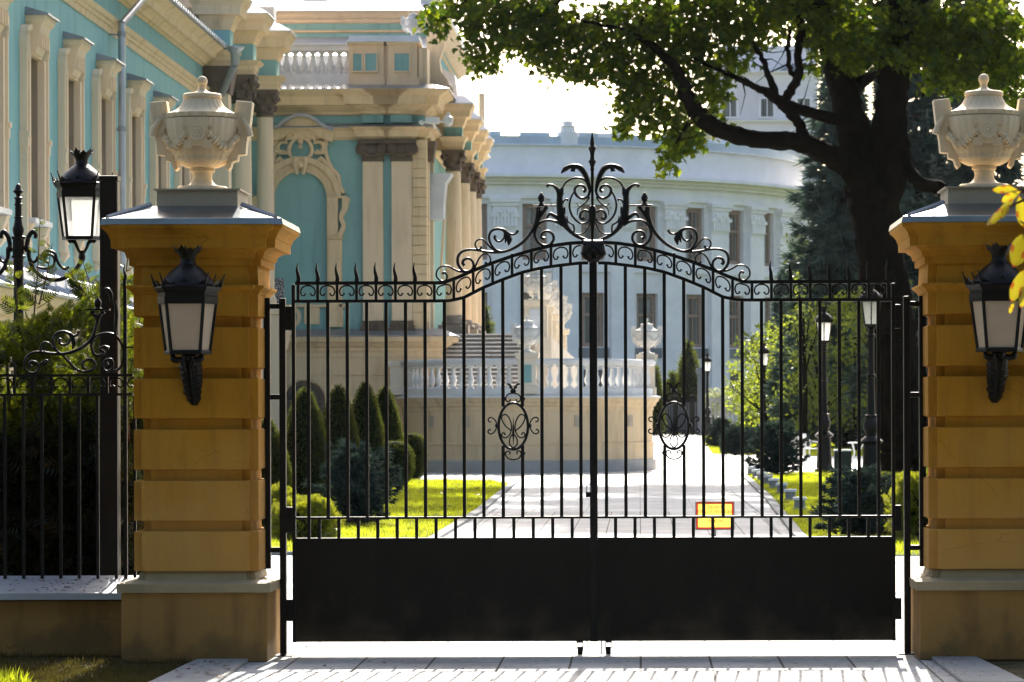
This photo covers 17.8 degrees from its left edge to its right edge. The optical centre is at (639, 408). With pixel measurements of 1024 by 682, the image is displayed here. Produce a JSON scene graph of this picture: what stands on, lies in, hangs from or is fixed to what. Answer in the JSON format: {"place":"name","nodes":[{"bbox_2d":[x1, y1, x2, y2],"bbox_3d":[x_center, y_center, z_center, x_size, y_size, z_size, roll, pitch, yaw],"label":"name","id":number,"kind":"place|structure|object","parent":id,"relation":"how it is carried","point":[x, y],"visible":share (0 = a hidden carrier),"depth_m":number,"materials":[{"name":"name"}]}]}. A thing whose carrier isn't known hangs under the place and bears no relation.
{"place":"outdoors","nodes":[
{"label":"outdoors","id":0,"kind":"place"},
{"bbox_2d":[0,664,36,681],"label":"grass","id":1,"kind":"structure","parent":0,"point":[7,677],"depth_m":22.24,"materials":[{"name":"green plant"}]},
{"bbox_2d":[0,650,191,681],"bbox_3d":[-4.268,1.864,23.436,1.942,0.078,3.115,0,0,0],"label":"grass","id":2,"kind":"structure","parent":0,"point":[50,673],"depth_m":23.43,"materials":[{"name":"green plant"}]},
{"bbox_2d":[271,478,507,550],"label":"lawn","id":3,"kind":"structure","parent":0,"point":[419,513],"depth_m":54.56,"materials":[{"name":"green plant"}]},
{"bbox_2d":[261,418,291,489],"bbox_3d":[-7.090,1.047,62.007,1.103,1.815,1.108,0,0,0],"label":"thuja cone","id":4,"kind":"object","parent":3,"relation":"on","point":[275,473],"visible":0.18,"depth_m":61.77,"materials":[{"name":"green plant"}]},
{"bbox_2d":[262,481,302,534],"bbox_3d":[-5.353,1.533,48.483,1.042,0.934,1.033,0,0,0],"label":"golden juniper","id":5,"kind":"object","parent":3,"relation":"on","point":[275,493],"visible":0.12,"depth_m":48.35,"materials":[{"name":"green plant"}]},
{"bbox_2d":[271,493,345,540],"bbox_3d":[-4.808,1.591,46.973,1.207,0.783,1.193,0,0,0],"label":"golden juniper","id":6,"kind":"object","parent":3,"relation":"on","point":[318,509],"visible":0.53,"depth_m":46.76,"materials":[{"name":"green plant"}]},
{"bbox_2d":[271,482,515,554],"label":"kerb","id":7,"kind":"structure","parent":3,"relation":"on","point":[449,529],"depth_m":56.96,"materials":[{"name":"concrete"}]},
{"bbox_2d":[384,440,415,485],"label":"thuja globe","id":8,"kind":"object","parent":3,"relation":"on","point":[398,454],"visible":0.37,"depth_m":78.71,"materials":[{"name":"green plant"}]},
{"bbox_2d":[403,433,427,478],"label":"thuja globe","id":9,"kind":"object","parent":3,"relation":"on","point":[416,442],"visible":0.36,"depth_m":86.78,"materials":[{"name":"green plant"}]},
{"bbox_2d":[485,305,495,333],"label":"thuja column","id":10,"kind":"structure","parent":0,"point":[489,329],"depth_m":214.82,"materials":[{"name":"green plant"}]},
{"bbox_2d":[221,511,958,681],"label":"driveway","id":11,"kind":"structure","parent":0,"point":[705,661],"depth_m":24.70,"materials":[{"name":"grey stone"}]},
{"bbox_2d":[149,658,247,681],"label":"kerb slab","id":12,"kind":"structure","parent":11,"relation":"on","point":[192,674],"depth_m":23.19,"materials":[{"name":"concrete"}]},
{"bbox_2d":[100,188,299,662],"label":"gate pier","id":13,"kind":"structure","parent":11,"relation":"on","point":[204,585],"depth_m":24.46,"materials":[{"name":"yellow stone"}]},
{"bbox_2d":[150,244,224,404],"bbox_3d":[-3.337,-0.620,24.176,0.554,1.187,0.569,0,0,0],"label":"wall lantern","id":14,"kind":"object","parent":13,"relation":"attached to","point":[187,289],"depth_m":23.97,"materials":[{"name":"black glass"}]},
{"bbox_2d":[149,76,253,188],"bbox_3d":[-3.341,-2.101,24.911,0.712,0.880,0.602,0,0,38],"label":"stone urn","id":15,"kind":"object","parent":13,"relation":"on","point":[202,132],"visible":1,"depth_m":24.79,"materials":[{"name":"stone"}]},
{"bbox_2d":[263,298,293,656],"bbox_3d":[-2.768,0.521,25.000,0.218,2.741,0.160,0,0,0],"label":"gate post","id":16,"kind":"object","parent":11,"relation":"on","point":[281,398],"visible":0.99,"depth_m":24.97,"materials":[{"name":"black metal"}]},
{"bbox_2d":[286,132,605,654],"bbox_3d":[-1.481,-0.118,24.967,2.455,4.009,0.166,0,0,0],"label":"gate leaf","id":17,"kind":"object","parent":16,"relation":"attached to","point":[455,588],"visible":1,"depth_m":24.98,"materials":[{"name":"black paint"}]},
{"bbox_2d":[163,653,1001,680],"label":"paving litter","id":18,"kind":"object","parent":11,"relation":"on","point":[497,677],"visible":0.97,"depth_m":23.44,"materials":[{"name":"brown plant"}]},
{"bbox_2d":[695,501,734,536],"bbox_3d":[0.918,1.505,40.010,0.483,0.751,0.060,0,0,0],"label":"warning sign","id":19,"kind":"object","parent":11,"relation":"on","point":[712,508],"visible":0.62,"depth_m":39.98,"materials":[{"name":"metal"}]},
{"bbox_2d":[897,296,925,654],"bbox_3d":[2.079,0.505,25.000,0.218,2.744,0.160,0,0,0],"label":"gate post","id":20,"kind":"object","parent":11,"relation":"on","point":[907,395],"visible":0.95,"depth_m":24.97,"materials":[{"name":"black metal"}]},
{"bbox_2d":[594,163,901,654],"bbox_3d":[0.823,-0.002,25.000,2.348,3.763,0.068,0,0,0],"label":"gate leaf","id":21,"kind":"object","parent":20,"relation":"attached to","point":[790,587],"visible":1,"depth_m":24.98,"materials":[{"name":"black paint"}]},
{"bbox_2d":[888,186,1023,659],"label":"gate pier","id":22,"kind":"structure","parent":11,"relation":"on","point":[967,590],"depth_m":24.46,"materials":[{"name":"yellow stone"}]},
{"bbox_2d":[932,74,1023,185],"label":"stone urn","id":23,"kind":"object","parent":22,"relation":"on","point":[980,130],"visible":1,"depth_m":24.78,"materials":[{"name":"stone"}]},
{"bbox_2d":[962,242,1023,402],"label":"wall lantern","id":24,"kind":"object","parent":22,"relation":"attached to","point":[998,328],"depth_m":23.98,"materials":[{"name":"black paint"}]},
{"bbox_2d":[932,656,1023,681],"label":"kerb slab","id":25,"kind":"structure","parent":11,"relation":"on","point":[978,667],"depth_m":23.07,"materials":[{"name":"concrete"}]},
{"bbox_2d":[420,434,862,511],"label":"plaza","id":26,"kind":"structure","parent":0,"point":[674,475],"depth_m":81.29,"materials":[{"name":"grey stone"}]},
{"bbox_2d":[177,0,296,429],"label":"corner pavilion","id":27,"kind":"structure","parent":26,"relation":"on","point":[262,37],"depth_m":93.10,"materials":[{"name":"teal paint"}]},
{"bbox_2d":[251,0,494,436],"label":"palace main block","id":28,"kind":"structure","parent":26,"relation":"on","point":[369,170],"depth_m":101.00,"materials":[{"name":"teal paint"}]},
{"bbox_2d":[286,371,331,423],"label":"basement window","id":29,"kind":"structure","parent":28,"relation":"in","point":[320,399],"depth_m":100.71,"materials":[{"name":"beige glass"}]},
{"bbox_2d":[400,9,425,34],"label":"stone urn","id":30,"kind":"object","parent":28,"relation":"on","point":[408,23],"visible":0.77,"depth_m":101.25,"materials":[{"name":"white stone"}]},
{"bbox_2d":[419,112,452,128],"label":"security camera","id":31,"kind":"object","parent":28,"relation":"attached to","point":[447,121],"visible":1,"depth_m":99.50,"materials":[{"name":"white plastic"}]},
{"bbox_2d":[440,334,520,387],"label":"stone stairs","id":32,"kind":"structure","parent":26,"relation":"on","point":[474,346],"depth_m":102.06,"materials":[{"name":"grey stone"}]},
{"bbox_2d":[388,300,660,472],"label":"round terrace","id":33,"kind":"structure","parent":26,"relation":"on","point":[635,430],"depth_m":97.95,"materials":[{"name":"beige stone"}]},
{"bbox_2d":[510,315,543,352],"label":"stone urn","id":34,"kind":"object","parent":33,"relation":"on","point":[531,333],"visible":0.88,"depth_m":97.34,"materials":[{"name":"white stone"}]},
{"bbox_2d":[524,265,551,299],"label":"stone urn","id":35,"kind":"object","parent":33,"relation":"on","point":[532,282],"visible":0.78,"depth_m":102.40,"materials":[{"name":"white stone"}]},
{"bbox_2d":[529,273,557,306],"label":"stone urn","id":36,"kind":"object","parent":33,"relation":"on","point":[550,293],"visible":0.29,"depth_m":104.48,"materials":[{"name":"beige stone"}]},
{"bbox_2d":[630,318,662,353],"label":"stone urn","id":37,"kind":"object","parent":33,"relation":"on","point":[654,336],"visible":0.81,"depth_m":101.13,"materials":[{"name":"white stone"}]},
{"bbox_2d":[664,370,681,433],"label":"thuja column","id":38,"kind":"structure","parent":26,"relation":"on","point":[672,380],"depth_m":237.78,"materials":[{"name":"green plant"}]},
{"bbox_2d":[663,394,717,434],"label":"shrub","id":39,"kind":"object","parent":26,"relation":"on","point":[673,411],"visible":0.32,"depth_m":234.97,"materials":[{"name":"green plant"}]},
{"bbox_2d":[705,354,711,435],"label":"path lamp","id":40,"kind":"object","parent":26,"relation":"on","point":[708,361],"visible":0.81,"depth_m":221.85,"materials":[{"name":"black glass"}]},
{"bbox_2d":[709,398,744,425],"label":"stone balustrade","id":41,"kind":"object","parent":26,"relation":"on","point":[714,400],"visible":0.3,"depth_m":225.92,"materials":[{"name":"grey stone"}]},
{"bbox_2d":[705,386,754,418],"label":"flowering hedge","id":42,"kind":"object","parent":26,"relation":"on","point":[716,396],"visible":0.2,"depth_m":228.53,"materials":[{"name":"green plant"}]},
{"bbox_2d":[740,473,806,535],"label":"kerb","id":43,"kind":"structure","parent":26,"relation":"on","point":[774,505],"depth_m":61.08,"materials":[{"name":"concrete"}]},
{"bbox_2d":[814,306,833,472],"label":"path lamp","id":44,"kind":"object","parent":26,"relation":"on","point":[827,321],"visible":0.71,"depth_m":95.87,"materials":[{"name":"black metal"}]},
{"bbox_2d":[652,362,667,435],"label":"thuja column","id":45,"kind":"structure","parent":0,"point":[658,407],"depth_m":227.65,"materials":[{"name":"green plant"}]},
{"bbox_2d":[675,338,700,433],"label":"thuja column","id":46,"kind":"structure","parent":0,"point":[691,379],"depth_m":239.52,"materials":[{"name":"green plant"}]},
{"bbox_2d":[696,368,705,434],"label":"masonry gatepost","id":47,"kind":"object","parent":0,"point":[699,383],"visible":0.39,"depth_m":231.60,"materials":[{"name":"stone"}]},
{"bbox_2d":[419,0,1023,185],"label":"sky","id":48,"kind":"structure","parent":0,"point":[515,105],"materials":[{"name":"white"}]},
{"bbox_2d":[704,46,821,244],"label":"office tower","id":49,"kind":"structure","parent":0,"point":[760,112],"depth_m":420.00,"materials":[{"name":"paint"}]},
{"bbox_2d":[722,97,737,118],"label":"window","id":50,"kind":"structure","parent":49,"relation":"in","point":[731,109],"depth_m":419.89,"materials":[{"name":"grey glass"}]},
{"bbox_2d":[759,97,774,117],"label":"window","id":51,"kind":"structure","parent":49,"relation":"in","point":[769,109],"depth_m":419.89,"materials":[{"name":"grey glass"}]},
{"bbox_2d":[749,470,918,555],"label":"lawn","id":52,"kind":"structure","parent":0,"point":[824,521],"depth_m":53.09,"materials":[{"name":"green plant"}]},
{"bbox_2d":[412,0,1023,472],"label":"maple tree","id":53,"kind":"object","parent":52,"relation":"on","point":[846,44],"visible":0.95,"depth_m":93.36,"materials":[{"name":"green plant"}]},
{"bbox_2d":[833,449,851,475],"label":"litter bin","id":54,"kind":"object","parent":52,"relation":"on","point":[846,457],"visible":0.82,"depth_m":89.80,"materials":[{"name":"metal"}]},
{"bbox_2d":[859,283,882,473],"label":"path lamp","id":55,"kind":"object","parent":52,"relation":"on","point":[869,441],"visible":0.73,"depth_m":77.38,"materials":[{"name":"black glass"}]},
{"bbox_2d":[882,467,927,540],"bbox_3d":[3.925,1.332,46.012,1.020,1.180,1.136,0,0,-41],"label":"golden juniper","id":56,"kind":"object","parent":52,"relation":"on","point":[914,489],"visible":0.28,"depth_m":45.81,"materials":[{"name":"green plant"}]},
{"bbox_2d":[986,184,1023,313],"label":"chestnut tree","id":57,"kind":"object","parent":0,"point":[1016,255],"visible":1,"depth_m":11.94,"materials":[{"name":"yellow plant"}]},
{"bbox_2d":[987,660,1023,678],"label":"soil","id":58,"kind":"structure","parent":0,"point":[1014,667],"depth_m":23.93,"materials":[{"name":"brown soil"}]},
{"label":"ground","id":59,"kind":"structure","parent":0,"visible":0},
{"bbox_2d":[0,575,138,655],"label":"boundary wall","id":60,"kind":"structure","parent":59,"relation":"on","point":[75,618],"depth_m":25.08,"materials":[{"name":"beige stone"}]},
{"bbox_2d":[0,264,142,578],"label":"fence panel","id":61,"kind":"object","parent":60,"relation":"on","point":[90,341],"visible":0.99,"depth_m":25.54,"materials":[{"name":"black paint"}]},
{"bbox_2d":[0,0,243,403],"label":"palace wing","id":62,"kind":"structure","parent":59,"relation":"on","point":[97,77],"depth_m":69.77,"materials":[{"name":"teal paint"}]},
{"bbox_2d":[0,0,13,246],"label":"window","id":63,"kind":"structure","parent":62,"relation":"in","point":[5,126],"depth_m":60.95,"materials":[{"name":"beige glass"}]},
{"bbox_2d":[19,6,59,253],"bbox_3d":[-11.991,-5.451,64.422,0.890,4.840,2.460,0,0,0],"label":"window","id":64,"kind":"structure","parent":62,"relation":"in","point":[34,43],"depth_m":64.66,"materials":[{"name":"beige glass"}]},
{"bbox_2d":[57,31,94,265],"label":"window","id":65,"kind":"structure","parent":62,"relation":"in","point":[71,58],"depth_m":68.13,"materials":[{"name":"beige glass"}]},
{"bbox_2d":[91,53,125,270],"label":"window","id":66,"kind":"structure","parent":62,"relation":"in","point":[103,80],"depth_m":72.31,"materials":[{"name":"beige glass"}]},
{"bbox_2d":[126,73,153,275],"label":"window","id":67,"kind":"structure","parent":62,"relation":"in","point":[137,88],"depth_m":77.11,"materials":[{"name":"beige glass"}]},
{"bbox_2d":[149,90,178,205],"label":"window","id":68,"kind":"structure","parent":62,"relation":"in","point":[159,167],"depth_m":80.61,"materials":[{"name":"beige glass"}]},
{"bbox_2d":[174,106,191,188],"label":"window","id":69,"kind":"structure","parent":62,"relation":"in","point":[182,177],"depth_m":86.08,"materials":[{"name":"beige glass"}]},
{"bbox_2d":[481,120,810,420],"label":"government building","id":70,"kind":"structure","parent":59,"relation":"on","point":[734,204],"depth_m":335.28,"materials":[{"name":"paint"}]},
{"bbox_2d":[481,204,486,259],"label":"upper window","id":71,"kind":"structure","parent":70,"relation":"in","point":[483,206],"depth_m":330.46,"materials":[{"name":"grey glass"}]},
{"bbox_2d":[522,204,545,259],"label":"upper window","id":72,"kind":"structure","parent":70,"relation":"in","point":[528,211],"depth_m":331.19,"materials":[{"name":"grey glass"}]},
{"bbox_2d":[581,205,602,259],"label":"upper window","id":73,"kind":"structure","parent":70,"relation":"in","point":[597,234],"depth_m":332.81,"materials":[{"name":"grey glass"}]},
{"bbox_2d":[582,293,602,346],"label":"lower window","id":74,"kind":"structure","parent":70,"relation":"in","point":[585,296],"depth_m":332.81,"materials":[{"name":"grey glass"}]},
{"bbox_2d":[636,206,654,260],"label":"upper window","id":75,"kind":"structure","parent":70,"relation":"in","point":[639,225],"depth_m":335.34,"materials":[{"name":"grey glass"}]},
{"bbox_2d":[637,293,654,346],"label":"lower window","id":76,"kind":"structure","parent":70,"relation":"in","point":[650,297],"depth_m":335.50,"materials":[{"name":"grey glass"}]},
{"bbox_2d":[686,208,700,261],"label":"upper window","id":77,"kind":"structure","parent":70,"relation":"in","point":[693,214],"depth_m":339.04,"materials":[{"name":"grey glass"}]},
{"bbox_2d":[686,294,701,347],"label":"lower window","id":78,"kind":"structure","parent":70,"relation":"in","point":[693,302],"depth_m":339.04,"materials":[{"name":"grey glass"}]},
{"bbox_2d":[729,210,739,263],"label":"upper window","id":79,"kind":"structure","parent":70,"relation":"in","point":[734,234],"depth_m":343.46,"materials":[{"name":"grey glass"}]},
{"bbox_2d":[729,296,739,347],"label":"lower window","id":80,"kind":"structure","parent":70,"relation":"in","point":[734,306],"depth_m":343.29,"materials":[{"name":"grey glass"}]},
{"bbox_2d":[764,213,769,265],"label":"upper window","id":81,"kind":"structure","parent":70,"relation":"in","point":[767,216],"depth_m":348.44,"materials":[{"name":"grey glass"}]},
{"bbox_2d":[728,221,812,429],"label":"tree","id":82,"kind":"object","parent":59,"relation":"on","point":[747,412],"visible":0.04,"depth_m":211.73,"materials":[{"name":"green plant"}]},
{"label":"far lawn","id":83,"kind":"structure","parent":0,"visible":0},
{"bbox_2d":[705,416,731,446],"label":"dwarf spruce","id":84,"kind":"object","parent":83,"relation":"on","point":[715,431],"visible":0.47,"depth_m":154.80,"materials":[{"name":"green plant"}]},
{"bbox_2d":[718,424,754,454],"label":"dwarf spruce","id":85,"kind":"object","parent":83,"relation":"on","point":[733,439],"visible":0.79,"depth_m":131.68,"materials":[{"name":"green plant"}]},
{"bbox_2d":[725,317,797,426],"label":"garden tree","id":86,"kind":"object","parent":83,"relation":"on","point":[749,386],"visible":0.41,"depth_m":167.96,"materials":[{"name":"green plant"}]},
{"bbox_2d":[758,343,769,426],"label":"path lamp","id":87,"kind":"object","parent":83,"relation":"on","point":[766,351],"visible":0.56,"depth_m":149.89,"materials":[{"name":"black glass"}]},
{"label":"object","id":88,"kind":"structure","parent":0,"visible":0},
{"bbox_2d":[751,268,796,427],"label":"spruce tree","id":89,"kind":"object","parent":88,"relation":"on","point":[779,288],"visible":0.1,"depth_m":214.69,"materials":[{"name":"green plant"}]},
{"bbox_2d":[783,272,824,449],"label":"garden tree","id":90,"kind":"object","parent":88,"relation":"on","point":[805,363],"visible":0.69,"depth_m":140.93,"materials":[{"name":"green plant"}]},
{"bbox_2d":[755,0,873,447],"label":"spruce tree","id":91,"kind":"object","parent":88,"relation":"on","point":[829,232],"visible":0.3,"depth_m":148.92,"materials":[{"name":"green plant"}]},
{"bbox_2d":[771,295,863,445],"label":"park tree","id":92,"kind":"object","parent":88,"relation":"on","point":[812,396],"visible":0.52,"depth_m":142.98,"materials":[{"name":"green plant"}]},
{"bbox_2d":[802,286,867,449],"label":"park tree","id":93,"kind":"object","parent":88,"relation":"on","point":[854,362],"visible":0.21,"depth_m":139.84,"materials":[{"name":"green plant"}]},
{"bbox_2d":[806,439,880,455],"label":"grass","id":94,"kind":"structure","parent":88,"relation":"on","point":[812,451],"depth_m":138.82,"materials":[{"name":"green plant"}]},
{"bbox_2d":[832,280,927,412],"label":"park tree","id":95,"kind":"object","parent":88,"relation":"on","point":[854,332],"visible":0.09,"depth_m":134.49,"materials":[{"name":"green plant"}]},
{"bbox_2d":[841,0,951,450],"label":"spruce tree","id":96,"kind":"object","parent":88,"relation":"on","point":[923,139],"visible":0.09,"depth_m":137.29,"materials":[{"name":"green plant"}]},
{"bbox_2d":[910,0,1023,376],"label":"spruce tree","id":97,"kind":"object","parent":88,"relation":"on","point":[963,174],"visible":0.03,"depth_m":129.55,"materials":[{"name":"green plant"}]},
{"label":"hedge bed","id":98,"kind":"structure","parent":0,"visible":0},
{"bbox_2d":[0,148,112,399],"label":"lamp standard","id":99,"kind":"object","parent":98,"relation":"on","point":[76,185],"visible":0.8,"depth_m":27.93,"materials":[{"name":"black paint"}]},
{"bbox_2d":[0,220,143,575],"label":"thuja hedge","id":100,"kind":"object","parent":98,"relation":"on","point":[18,336],"visible":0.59,"depth_m":26.42,"materials":[{"name":"green plant"}]},
{"bbox_2d":[99,175,120,574],"bbox_3d":[-4.233,0.017,26.100,0.152,3.758,0.148,0,0,0],"label":"steel pole","id":101,"kind":"object","parent":98,"relation":"on","point":[109,187],"visible":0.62,"depth_m":26.03,"materials":[{"name":"black metal"}]},
{"label":"planting bed","id":102,"kind":"structure","parent":0,"visible":0},
{"bbox_2d":[286,385,333,497],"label":"thuja cone","id":103,"kind":"object","parent":102,"relation":"on","point":[318,442],"visible":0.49,"depth_m":65.69,"materials":[{"name":"green plant"}]},
{"label":"planting bed","id":104,"kind":"structure","parent":0,"visible":0},
{"bbox_2d":[321,383,359,464],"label":"thuja cone","id":105,"kind":"object","parent":104,"relation":"on","point":[337,412],"visible":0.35,"depth_m":71.78,"materials":[{"name":"green plant"}]},
{"label":"planting bed","id":106,"kind":"structure","parent":0,"visible":0},
{"bbox_2d":[350,381,390,484],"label":"thuja cone","id":107,"kind":"object","parent":106,"relation":"on","point":[376,432],"visible":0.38,"depth_m":77.76,"materials":[{"name":"green plant"}]},
{"label":"planting bed","id":108,"kind":"structure","parent":0,"visible":0},
{"bbox_2d":[376,386,403,441],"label":"thuja cone","id":109,"kind":"object","parent":108,"relation":"on","point":[395,431],"visible":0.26,"depth_m":83.79,"materials":[{"name":"green plant"}]},
{"label":"planting bed","id":110,"kind":"structure","parent":0,"visible":0},
{"bbox_2d":[302,437,403,524],"bbox_3d":[-4.640,1.181,53.042,1.657,1.533,1.677,0,0,33],"label":"dwarf spruce","id":111,"kind":"object","parent":110,"relation":"on","point":[357,484],"visible":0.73,"depth_m":52.77,"materials":[{"name":"green plant"}]},
{"label":"planting bed","id":112,"kind":"structure","parent":0,"visible":0},
{"bbox_2d":[809,462,903,535],"bbox_3d":[3.254,1.333,47.495,1.653,1.180,1.544,0,0,0],"label":"dwarf spruce","id":113,"kind":"object","parent":112,"relation":"on","point":[868,491],"visible":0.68,"depth_m":47.29,"materials":[{"name":"green plant"}]},
{"label":"planting bed","id":114,"kind":"structure","parent":0,"visible":0},
{"bbox_2d":[739,421,811,474],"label":"dwarf spruce","id":115,"kind":"object","parent":114,"relation":"on","point":[772,450],"visible":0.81,"depth_m":91.68,"materials":[{"name":"green plant"}]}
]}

